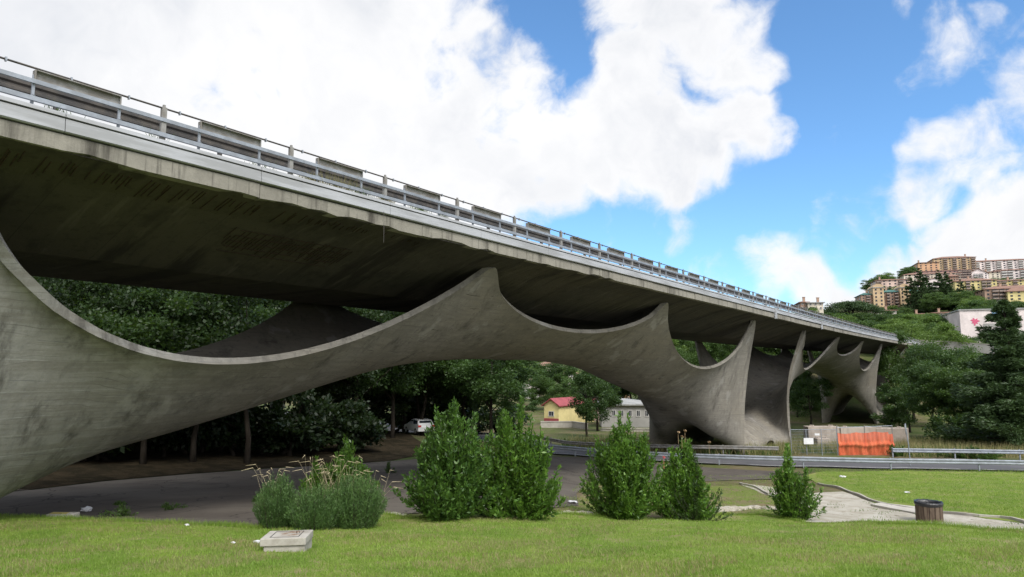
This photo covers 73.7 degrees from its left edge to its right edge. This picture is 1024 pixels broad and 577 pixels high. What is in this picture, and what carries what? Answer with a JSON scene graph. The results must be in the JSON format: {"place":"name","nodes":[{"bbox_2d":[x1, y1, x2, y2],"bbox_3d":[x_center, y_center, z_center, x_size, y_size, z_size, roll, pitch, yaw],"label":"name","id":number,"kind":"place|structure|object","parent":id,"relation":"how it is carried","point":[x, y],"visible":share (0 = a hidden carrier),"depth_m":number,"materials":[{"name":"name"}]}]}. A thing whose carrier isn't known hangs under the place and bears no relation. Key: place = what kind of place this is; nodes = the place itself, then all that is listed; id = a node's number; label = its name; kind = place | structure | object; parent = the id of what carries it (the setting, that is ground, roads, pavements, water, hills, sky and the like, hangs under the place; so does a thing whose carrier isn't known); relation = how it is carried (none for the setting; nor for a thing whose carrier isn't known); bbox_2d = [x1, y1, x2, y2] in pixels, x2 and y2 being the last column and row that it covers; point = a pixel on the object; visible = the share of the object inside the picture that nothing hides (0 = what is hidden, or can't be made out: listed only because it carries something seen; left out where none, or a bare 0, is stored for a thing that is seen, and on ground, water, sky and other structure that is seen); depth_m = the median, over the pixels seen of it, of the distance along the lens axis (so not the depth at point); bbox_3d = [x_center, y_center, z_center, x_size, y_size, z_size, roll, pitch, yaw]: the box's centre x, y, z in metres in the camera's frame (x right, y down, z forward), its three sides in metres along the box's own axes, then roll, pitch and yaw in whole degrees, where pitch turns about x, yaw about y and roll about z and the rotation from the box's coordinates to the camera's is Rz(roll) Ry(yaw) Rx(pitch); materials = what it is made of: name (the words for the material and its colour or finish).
{"place":"outdoors","nodes":[
{"label":"outdoors","id":0,"kind":"place"},
{"bbox_2d":[16,429,425,490],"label":"forest floor","id":1,"kind":"structure","parent":0,"point":[127,465],"depth_m":39.97,"materials":[{"name":"brown soil"}]},
{"bbox_2d":[32,276,142,324],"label":"tree","id":2,"kind":"object","parent":1,"relation":"on","point":[55,280],"visible":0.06,"depth_m":37.22,"materials":[{"name":"green plant"}]},
{"bbox_2d":[39,278,178,459],"bbox_3d":[-22.698,3.722,37.646,8.159,12.481,7.615,2,-7,-19],"label":"tree","id":3,"kind":"object","parent":1,"relation":"on","point":[121,299],"visible":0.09,"depth_m":36.19,"materials":[{"name":"green plant"}]},
{"bbox_2d":[81,283,227,463],"bbox_3d":[-19.639,4.260,37.522,8.222,11.760,8.809,4,-8,-27],"label":"tree","id":4,"kind":"object","parent":1,"relation":"on","point":[116,324],"visible":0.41,"depth_m":35.43,"materials":[{"name":"green plant"}]},
{"bbox_2d":[127,288,267,461],"bbox_3d":[-18.353,4.852,40.037,9.321,11.493,8.699,5,-8,-34],"label":"tree","id":5,"kind":"object","parent":1,"relation":"on","point":[193,444],"visible":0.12,"depth_m":38.24,"materials":[{"name":"green plant"}]},
{"bbox_2d":[183,293,294,463],"bbox_3d":[-15.905,4.517,40.821,8.717,12.932,9.339,6,-9,-41],"label":"tree","id":6,"kind":"object","parent":1,"relation":"on","point":[222,301],"visible":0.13,"depth_m":38.63,"materials":[{"name":"green plant"}]},
{"bbox_2d":[209,403,268,451],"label":"undergrowth bush","id":7,"kind":"object","parent":1,"relation":"on","point":[251,413],"visible":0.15,"depth_m":43.73,"materials":[{"name":"green plant"}]},
{"bbox_2d":[229,406,292,453],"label":"undergrowth bush","id":8,"kind":"object","parent":1,"relation":"on","point":[257,442],"visible":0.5,"depth_m":44.02,"materials":[{"name":"green plant"}]},
{"bbox_2d":[239,405,331,454],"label":"undergrowth bush","id":9,"kind":"object","parent":1,"relation":"on","point":[280,421],"visible":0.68,"depth_m":44.09,"materials":[{"name":"green plant"}]},
{"bbox_2d":[258,388,332,455],"bbox_3d":[-14.835,9.037,45.639,5.405,5.621,4.239,-1,-7,6],"label":"undergrowth bush","id":10,"kind":"object","parent":1,"relation":"on","point":[302,402],"visible":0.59,"depth_m":45.37,"materials":[{"name":"green plant"}]},
{"bbox_2d":[276,305,351,403],"bbox_3d":[-16.742,5.058,55.397,9.751,15.395,10.733,2,-7,-14],"label":"tree","id":11,"kind":"object","parent":1,"relation":"on","point":[319,390],"visible":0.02,"depth_m":55.50,"materials":[{"name":"green plant"}]},
{"bbox_2d":[316,393,381,451],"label":"undergrowth bush","id":12,"kind":"object","parent":1,"relation":"on","point":[335,417],"visible":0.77,"depth_m":48.17,"materials":[{"name":"green plant"}]},
{"bbox_2d":[310,382,413,425],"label":"tree","id":13,"kind":"object","parent":1,"relation":"on","point":[373,404],"visible":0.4,"depth_m":65.56,"materials":[{"name":"green plant"}]},
{"bbox_2d":[338,409,389,451],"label":"undergrowth bush","id":14,"kind":"object","parent":1,"relation":"on","point":[376,430],"visible":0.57,"depth_m":49.29,"materials":[{"name":"green plant"}]},
{"bbox_2d":[324,306,416,440],"bbox_3d":[-12.758,6.577,57.279,10.988,13.486,10.256,4,-8,-28],"label":"tree","id":15,"kind":"object","parent":1,"relation":"on","point":[356,387],"visible":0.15,"depth_m":56.04,"materials":[{"name":"green plant"}]},
{"bbox_2d":[351,309,449,437],"bbox_3d":[-10.938,7.304,61.788,10.256,13.486,10.988,-2,-7,17],"label":"tree","id":16,"kind":"object","parent":1,"relation":"on","point":[398,386],"visible":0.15,"depth_m":60.79,"materials":[{"name":"green plant"}]},
{"bbox_2d":[372,395,432,430],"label":"tree","id":17,"kind":"object","parent":1,"relation":"on","point":[412,405],"visible":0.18,"depth_m":79.95,"materials":[{"name":"green plant"}]},
{"bbox_2d":[0,514,1023,576],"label":"lawn","id":18,"kind":"structure","parent":0,"point":[467,555],"depth_m":11.79,"materials":[{"name":"green plant"}]},
{"bbox_2d":[250,470,298,528],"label":"rosemary shrub","id":19,"kind":"object","parent":18,"relation":"on","point":[274,510],"visible":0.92,"depth_m":15.62,"materials":[{"name":"green plant"}]},
{"bbox_2d":[260,530,312,551],"bbox_3d":[-3.953,4.490,12.000,0.770,0.445,0.663,1,-7,-5],"label":"manhole chamber","id":20,"kind":"object","parent":18,"relation":"on","point":[289,540],"visible":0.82,"depth_m":11.72,"materials":[{"name":"concrete"}]},
{"bbox_2d":[285,482,345,529],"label":"rosemary shrub","id":21,"kind":"object","parent":18,"relation":"on","point":[314,513],"visible":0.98,"depth_m":15.25,"materials":[{"name":"green plant"}]},
{"bbox_2d":[327,469,389,528],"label":"rosemary shrub","id":22,"kind":"object","parent":18,"relation":"on","point":[362,501],"visible":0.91,"depth_m":15.68,"materials":[{"name":"green plant"}]},
{"bbox_2d":[0,510,1023,530],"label":"lawn edge tufts","id":23,"kind":"object","parent":18,"relation":"on","point":[220,523],"visible":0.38,"depth_m":17.18,"materials":[{"name":"green plant"}]},
{"bbox_2d":[475,394,565,520],"bbox_3d":[0.024,4.652,18.878,2.662,3.441,3.130,0,-7,-2],"label":"laurel shrub","id":24,"kind":"object","parent":18,"relation":"on","point":[528,492],"visible":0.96,"depth_m":18.08,"materials":[{"name":"green plant"}]},
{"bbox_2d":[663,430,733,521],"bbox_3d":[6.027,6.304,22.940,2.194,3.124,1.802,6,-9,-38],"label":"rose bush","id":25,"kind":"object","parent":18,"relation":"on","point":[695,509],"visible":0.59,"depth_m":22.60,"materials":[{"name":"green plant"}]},
{"bbox_2d":[0,0,1023,310],"label":"sky","id":26,"kind":"structure","parent":0,"point":[786,151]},
{"bbox_2d":[29,307,1023,518],"bbox_3d":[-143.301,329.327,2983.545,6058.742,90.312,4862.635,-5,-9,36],"label":"ground","id":27,"kind":"structure","parent":0,"point":[855,413],"depth_m":85.78,"materials":[{"name":"soil"}]},
{"bbox_2d":[298,456,326,503],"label":"laurel shrub","id":28,"kind":"object","parent":27,"relation":"on","point":[316,479],"visible":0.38,"depth_m":21.92,"materials":[{"name":"green plant"}]},
{"bbox_2d":[302,434,379,500],"bbox_3d":[-5.708,6.063,22.802,2.137,2.440,2.774,-5,-9,36],"label":"laurel shrub","id":29,"kind":"object","parent":27,"relation":"on","point":[348,451],"visible":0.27,"depth_m":22.59,"materials":[{"name":"green plant"}]},
{"bbox_2d":[0,457,774,526],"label":"car park","id":30,"kind":"structure","parent":27,"relation":"on","point":[228,496],"depth_m":26.78,"materials":[{"name":"grey asphalt"}]},
{"bbox_2d":[97,503,138,516],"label":"weed","id":31,"kind":"object","parent":30,"relation":"on","point":[122,511],"visible":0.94,"depth_m":19.48,"materials":[{"name":"green plant"}]},
{"bbox_2d":[404,418,434,434],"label":"parked car","id":32,"kind":"object","parent":27,"relation":"on","point":[416,426],"visible":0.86,"depth_m":66.46,"materials":[{"name":"white paint"}]},
{"bbox_2d":[397,359,469,435],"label":"tree","id":33,"kind":"object","parent":27,"relation":"on","point":[437,377],"visible":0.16,"depth_m":66.02,"materials":[{"name":"green plant"}]},
{"bbox_2d":[389,397,511,521],"bbox_3d":[-1.712,4.503,18.063,3.054,3.353,2.830,-5,-9,36],"label":"laurel shrub","id":34,"kind":"object","parent":27,"relation":"on","point":[450,483],"visible":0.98,"depth_m":17.43,"materials":[{"name":"green plant"}]},
{"bbox_2d":[0,95,919,497],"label":"viaduct","id":35,"kind":"object","parent":27,"relation":"on","point":[86,199],"visible":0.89,"depth_m":21.88,"materials":[{"name":"concrete"}]},
{"bbox_2d":[0,74,889,335],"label":"crash barrier","id":36,"kind":"object","parent":35,"relation":"on","point":[12,83],"visible":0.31,"depth_m":19.81,"materials":[{"name":"galvanised steel"}]},
{"bbox_2d":[0,56,918,342],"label":"edge railing","id":37,"kind":"object","parent":35,"relation":"on","point":[58,82],"visible":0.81,"depth_m":18.84,"materials":[{"name":"metal"}]},
{"bbox_2d":[425,393,496,430],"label":"tree","id":38,"kind":"object","parent":27,"relation":"on","point":[468,409],"visible":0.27,"depth_m":75.05,"materials":[{"name":"green plant"}]},
{"bbox_2d":[416,359,507,435],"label":"tree","id":39,"kind":"object","parent":27,"relation":"on","point":[446,396],"visible":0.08,"depth_m":70.00,"materials":[{"name":"green plant"}]},
{"bbox_2d":[424,359,507,414],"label":"tree","id":40,"kind":"object","parent":27,"relation":"on","point":[458,397],"visible":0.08,"depth_m":70.99,"materials":[{"name":"green plant"}]},
{"bbox_2d":[441,359,546,440],"bbox_3d":[-1.794,9.393,65.095,8.974,11.437,9.615,-4,-8,31],"label":"tree","id":41,"kind":"object","parent":27,"relation":"on","point":[486,386],"visible":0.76,"depth_m":63.37,"materials":[{"name":"green plant"}]},
{"bbox_2d":[470,403,529,433],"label":"tree","id":42,"kind":"object","parent":27,"relation":"on","point":[496,413],"visible":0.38,"depth_m":77.04,"materials":[{"name":"green plant"}]},
{"bbox_2d":[503,388,540,414],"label":"tree","id":43,"kind":"object","parent":27,"relation":"on","point":[531,406],"visible":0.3,"depth_m":107.69,"materials":[{"name":"green plant"}]},
{"bbox_2d":[516,368,556,405],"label":"tree","id":44,"kind":"object","parent":27,"relation":"on","point":[541,387],"visible":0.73,"depth_m":146.74,"materials":[{"name":"green plant"}]},
{"bbox_2d":[530,362,578,397],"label":"tree","id":45,"kind":"object","parent":27,"relation":"on","point":[556,371],"visible":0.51,"depth_m":167.34,"materials":[{"name":"green plant"}]},
{"bbox_2d":[546,376,576,397],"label":"tree","id":46,"kind":"object","parent":27,"relation":"on","point":[562,390],"visible":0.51,"depth_m":136.95,"materials":[{"name":"green plant"}]},
{"bbox_2d":[540,421,587,428],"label":"yard wall","id":47,"kind":"structure","parent":27,"relation":"on","point":[561,424],"depth_m":102.14,"materials":[{"name":"concrete"}]},
{"bbox_2d":[541,397,593,421],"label":"house","id":48,"kind":"structure","parent":27,"relation":"on","point":[557,409],"depth_m":110.94,"materials":[{"name":"yellow paint"}]},
{"bbox_2d":[567,369,609,436],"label":"tree","id":49,"kind":"object","parent":27,"relation":"on","point":[587,406],"visible":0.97,"depth_m":82.34,"materials":[{"name":"green plant"}]},
{"bbox_2d":[572,373,623,430],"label":"tree","id":50,"kind":"object","parent":27,"relation":"on","point":[614,400],"visible":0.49,"depth_m":92.99,"materials":[{"name":"green plant"}]},
{"bbox_2d":[599,398,648,427],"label":"house","id":51,"kind":"structure","parent":27,"relation":"on","point":[637,411],"depth_m":102.43,"materials":[{"name":"white paint"}]},
{"bbox_2d":[579,411,670,520],"bbox_3d":[3.713,5.785,22.330,2.555,3.606,2.820,4,-8,-29],"label":"laurel shrub","id":52,"kind":"object","parent":27,"relation":"on","point":[624,469],"visible":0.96,"depth_m":21.73,"materials":[{"name":"green plant"}]},
{"bbox_2d":[494,428,778,453],"bbox_3d":[7.699,14.446,64.578,5.325,1.291,33.818,6,-10,-43],"label":"roadside guardrail","id":53,"kind":"object","parent":27,"relation":"on","point":[580,443],"visible":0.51,"depth_m":55.87,"materials":[{"name":"metal"}]},
{"bbox_2d":[650,437,716,520],"bbox_3d":[5.845,6.482,23.139,2.781,2.905,1.967,-5,-9,36],"label":"laurel shrub","id":54,"kind":"object","parent":27,"relation":"on","point":[673,481],"visible":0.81,"depth_m":22.88,"materials":[{"name":"green plant"}]},
{"bbox_2d":[678,341,725,365],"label":"belt tree","id":55,"kind":"object","parent":27,"relation":"on","point":[691,357],"visible":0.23,"depth_m":147.21,"materials":[{"name":"green plant"}]},
{"bbox_2d":[535,445,1023,470],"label":"roadside guardrail","id":56,"kind":"object","parent":27,"relation":"on","point":[872,460],"visible":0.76,"depth_m":46.80,"materials":[{"name":"metal"}]},
{"bbox_2d":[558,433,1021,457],"bbox_3d":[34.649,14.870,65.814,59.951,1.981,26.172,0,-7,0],"label":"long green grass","id":57,"kind":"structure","parent":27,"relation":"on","point":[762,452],"depth_m":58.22,"materials":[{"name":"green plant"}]},
{"bbox_2d":[766,442,826,519],"bbox_3d":[10.000,6.849,24.328,1.882,2.822,1.936,-1,-7,12],"label":"laurel shrub","id":58,"kind":"object","parent":27,"relation":"on","point":[794,498],"visible":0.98,"depth_m":23.98,"materials":[{"name":"green plant"}]},
{"bbox_2d":[789,371,836,424],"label":"tree","id":59,"kind":"object","parent":27,"relation":"on","point":[798,392],"visible":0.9,"depth_m":110.16,"materials":[{"name":"green plant"}]},
{"bbox_2d":[790,429,838,455],"bbox_3d":[24.531,12.658,55.264,3.823,2.500,0.274,0,-7,0],"label":"fence","id":60,"kind":"object","parent":27,"relation":"on","point":[808,441],"visible":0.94,"depth_m":55.34,"materials":[{"name":"metal"}]},
{"bbox_2d":[803,425,839,443],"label":"concrete block","id":61,"kind":"object","parent":27,"relation":"on","point":[826,433],"depth_m":68.17,"materials":[{"name":"grey concrete"}]},
{"bbox_2d":[823,300,886,313],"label":"umbrella pine","id":62,"kind":"object","parent":27,"relation":"on","point":[853,306],"visible":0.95,"depth_m":211.95,"materials":[{"name":"green plant"}]},
{"bbox_2d":[839,426,876,443],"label":"concrete block","id":63,"kind":"object","parent":27,"relation":"on","point":[849,431],"depth_m":70.14,"materials":[{"name":"grey concrete"}]},
{"bbox_2d":[836,425,893,454],"bbox_3d":[28.683,12.634,55.319,4.577,3.050,0.407,0,-7,0],"label":"net fence","id":64,"kind":"object","parent":27,"relation":"on","point":[854,439],"visible":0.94,"depth_m":55.38,"materials":[{"name":"plastic"}]},
{"bbox_2d":[867,284,884,307],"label":"apartment building","id":65,"kind":"structure","parent":27,"relation":"on","point":[876,291],"depth_m":296.94,"materials":[{"name":"beige concrete"}]},
{"bbox_2d":[870,277,908,288],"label":"apartment building","id":66,"kind":"structure","parent":27,"relation":"on","point":[892,283],"depth_m":345.18,"materials":[{"name":"concrete"}]},
{"bbox_2d":[869,404,911,426],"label":"bush","id":67,"kind":"object","parent":27,"relation":"on","point":[888,421],"visible":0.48,"depth_m":97.60,"materials":[{"name":"green plant"}]},
{"bbox_2d":[872,318,908,356],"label":"tree","id":68,"kind":"object","parent":27,"relation":"on","point":[882,327],"visible":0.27,"depth_m":171.52,"materials":[{"name":"green plant"}]},
{"bbox_2d":[875,426,908,442],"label":"concrete block","id":69,"kind":"object","parent":27,"relation":"on","point":[898,433],"depth_m":71.11,"materials":[{"name":"grey concrete"}]},
{"bbox_2d":[884,287,899,309],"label":"apartment building","id":70,"kind":"structure","parent":27,"relation":"on","point":[891,297],"depth_m":299.55,"materials":[{"name":"paint"}]},
{"bbox_2d":[875,374,932,432],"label":"tree","id":71,"kind":"object","parent":27,"relation":"on","point":[895,399],"visible":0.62,"depth_m":91.50,"materials":[{"name":"green plant"}]},
{"bbox_2d":[877,329,942,422],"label":"tree","id":72,"kind":"object","parent":27,"relation":"on","point":[887,355],"visible":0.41,"depth_m":117.08,"materials":[{"name":"green plant"}]},
{"bbox_2d":[907,268,932,311],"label":"fir tree","id":73,"kind":"object","parent":27,"relation":"on","point":[918,282],"visible":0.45,"depth_m":287.60,"materials":[{"name":"green plant"}]},
{"bbox_2d":[817,483,1023,522],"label":"kerb","id":74,"kind":"structure","parent":27,"relation":"on","point":[944,512],"depth_m":25.40,"materials":[{"name":"concrete"}]},
{"bbox_2d":[885,342,964,423],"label":"tree","id":75,"kind":"object","parent":27,"relation":"on","point":[927,348],"visible":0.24,"depth_m":103.31,"materials":[{"name":"green plant"}]},
{"bbox_2d":[893,315,959,340],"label":"tree","id":76,"kind":"object","parent":27,"relation":"on","point":[913,327],"visible":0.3,"depth_m":158.12,"materials":[{"name":"green plant"}]},
{"bbox_2d":[892,358,964,437],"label":"tree","id":77,"kind":"object","parent":27,"relation":"on","point":[921,369],"visible":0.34,"depth_m":81.28,"materials":[{"name":"green plant"}]},
{"bbox_2d":[898,272,961,283],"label":"apartment building","id":78,"kind":"structure","parent":27,"relation":"on","point":[929,275],"depth_m":356.38,"materials":[{"name":"concrete"}]},
{"bbox_2d":[918,292,950,311],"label":"hillside tree","id":79,"kind":"object","parent":27,"relation":"on","point":[941,302],"visible":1,"depth_m":273.61,"materials":[{"name":"green plant"}]},
{"bbox_2d":[909,323,977,363],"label":"hillside tree","id":80,"kind":"object","parent":27,"relation":"on","point":[955,335],"visible":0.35,"depth_m":148.04,"materials":[{"name":"green plant"}]},
{"bbox_2d":[911,344,982,418],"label":"tree","id":81,"kind":"object","parent":27,"relation":"on","point":[967,349],"visible":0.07,"depth_m":101.36,"materials":[{"name":"green plant"}]},
{"bbox_2d":[918,357,983,425],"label":"tree","id":82,"kind":"object","parent":27,"relation":"on","point":[944,374],"visible":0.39,"depth_m":76.79,"materials":[{"name":"green plant"}]},
{"bbox_2d":[921,413,981,442],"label":"bush","id":83,"kind":"object","parent":27,"relation":"on","point":[934,420],"visible":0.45,"depth_m":69.52,"materials":[{"name":"green plant"}]},
{"bbox_2d":[928,254,976,270],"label":"apartment building","id":84,"kind":"structure","parent":27,"relation":"on","point":[958,262],"depth_m":404.44,"materials":[{"name":"concrete"}]},
{"bbox_2d":[913,340,994,353],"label":"road wall","id":85,"kind":"structure","parent":27,"relation":"on","point":[986,348],"depth_m":143.75,"materials":[{"name":"concrete"}]},
{"bbox_2d":[891,447,1023,459],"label":"roadside guardrail","id":86,"kind":"object","parent":27,"relation":"on","point":[978,451],"visible":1,"depth_m":52.29,"materials":[{"name":"metal"}]},
{"bbox_2d":[937,351,993,419],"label":"tree","id":87,"kind":"object","parent":27,"relation":"on","point":[955,401],"visible":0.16,"depth_m":75.92,"materials":[{"name":"green plant"}]},
{"bbox_2d":[937,445,1002,459],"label":"creeper","id":88,"kind":"object","parent":27,"relation":"on","point":[988,456],"visible":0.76,"depth_m":52.72,"materials":[{"name":"green plant"}]},
{"bbox_2d":[951,276,997,292],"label":"apartment building","id":89,"kind":"structure","parent":27,"relation":"on","point":[980,283],"depth_m":310.39,"materials":[{"name":"concrete"}]},
{"bbox_2d":[937,298,1023,448],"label":"cedar tree","id":90,"kind":"object","parent":27,"relation":"on","point":[1001,416],"visible":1,"depth_m":60.95,"materials":[{"name":"green plant"}]},
{"bbox_2d":[941,308,1023,342],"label":"commercial building","id":91,"kind":"structure","parent":27,"relation":"on","point":[966,321],"depth_m":171.16,"materials":[{"name":"white paint"}]},
{"bbox_2d":[974,283,1023,301],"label":"apartment building","id":92,"kind":"structure","parent":27,"relation":"on","point":[995,293],"depth_m":266.40,"materials":[{"name":"brick"}]},
{"bbox_2d":[976,258,1023,271],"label":"apartment building","id":93,"kind":"structure","parent":27,"relation":"on","point":[993,265],"depth_m":406.89,"materials":[{"name":"concrete"}]},
{"bbox_2d":[991,269,1023,279],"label":"apartment building","id":94,"kind":"structure","parent":27,"relation":"on","point":[1014,273],"depth_m":376.22,"materials":[{"name":"concrete"}]},
{"bbox_2d":[1003,288,1023,301],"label":"apartment building","id":95,"kind":"structure","parent":27,"relation":"on","point":[1013,294],"depth_m":261.03,"materials":[{"name":"concrete"}]},
{"bbox_2d":[561,485,779,519],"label":"worn ground","id":96,"kind":"structure","parent":0,"point":[727,495],"depth_m":29.71,"materials":[{"name":"beige soil"}]},
{"bbox_2d":[547,474,804,523],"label":"worn grass tufts","id":97,"kind":"object","parent":96,"relation":"on","point":[690,521],"visible":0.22,"depth_m":24.69,"materials":[{"name":"green plant"}]},
{"bbox_2d":[715,505,782,511],"bbox_3d":[8.653,8.629,26.529,4.208,0.404,2.261,0,-7,0],"label":"rock edging","id":98,"kind":"object","parent":96,"relation":"on","point":[729,508],"visible":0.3,"depth_m":26.76,"materials":[{"name":"beige stone"}]},
{"bbox_2d":[379,422,1023,470],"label":"road","id":99,"kind":"structure","parent":0,"point":[850,464],"depth_m":48.80,"materials":[{"name":"grey asphalt"}]},
{"bbox_2d":[567,433,1023,457],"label":"long dry grass","id":100,"kind":"structure","parent":0,"point":[924,443],"depth_m":59.33,"materials":[{"name":"plant"}]},
{"bbox_2d":[741,484,1023,528],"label":"gravel path","id":101,"kind":"structure","parent":0,"point":[837,512],"depth_m":25.34,"materials":[{"name":"grey gravel"}]},
{"bbox_2d":[871,503,914,513],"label":"concrete slab","id":102,"kind":"structure","parent":101,"relation":"on","point":[895,507],"depth_m":26.94,"materials":[{"name":"grey concrete"}]},
{"bbox_2d":[914,499,943,521],"bbox_3d":[14.496,7.751,23.731,0.889,0.710,0.895,-5,-9,36],"label":"litter bin","id":103,"kind":"object","parent":101,"relation":"on","point":[928,509],"visible":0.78,"depth_m":23.44,"materials":[{"name":"brown wood"}]},
{"bbox_2d":[806,468,1023,522],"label":"side lawn","id":104,"kind":"structure","parent":0,"point":[980,499],"depth_m":35.34,"materials":[{"name":"green plant"}]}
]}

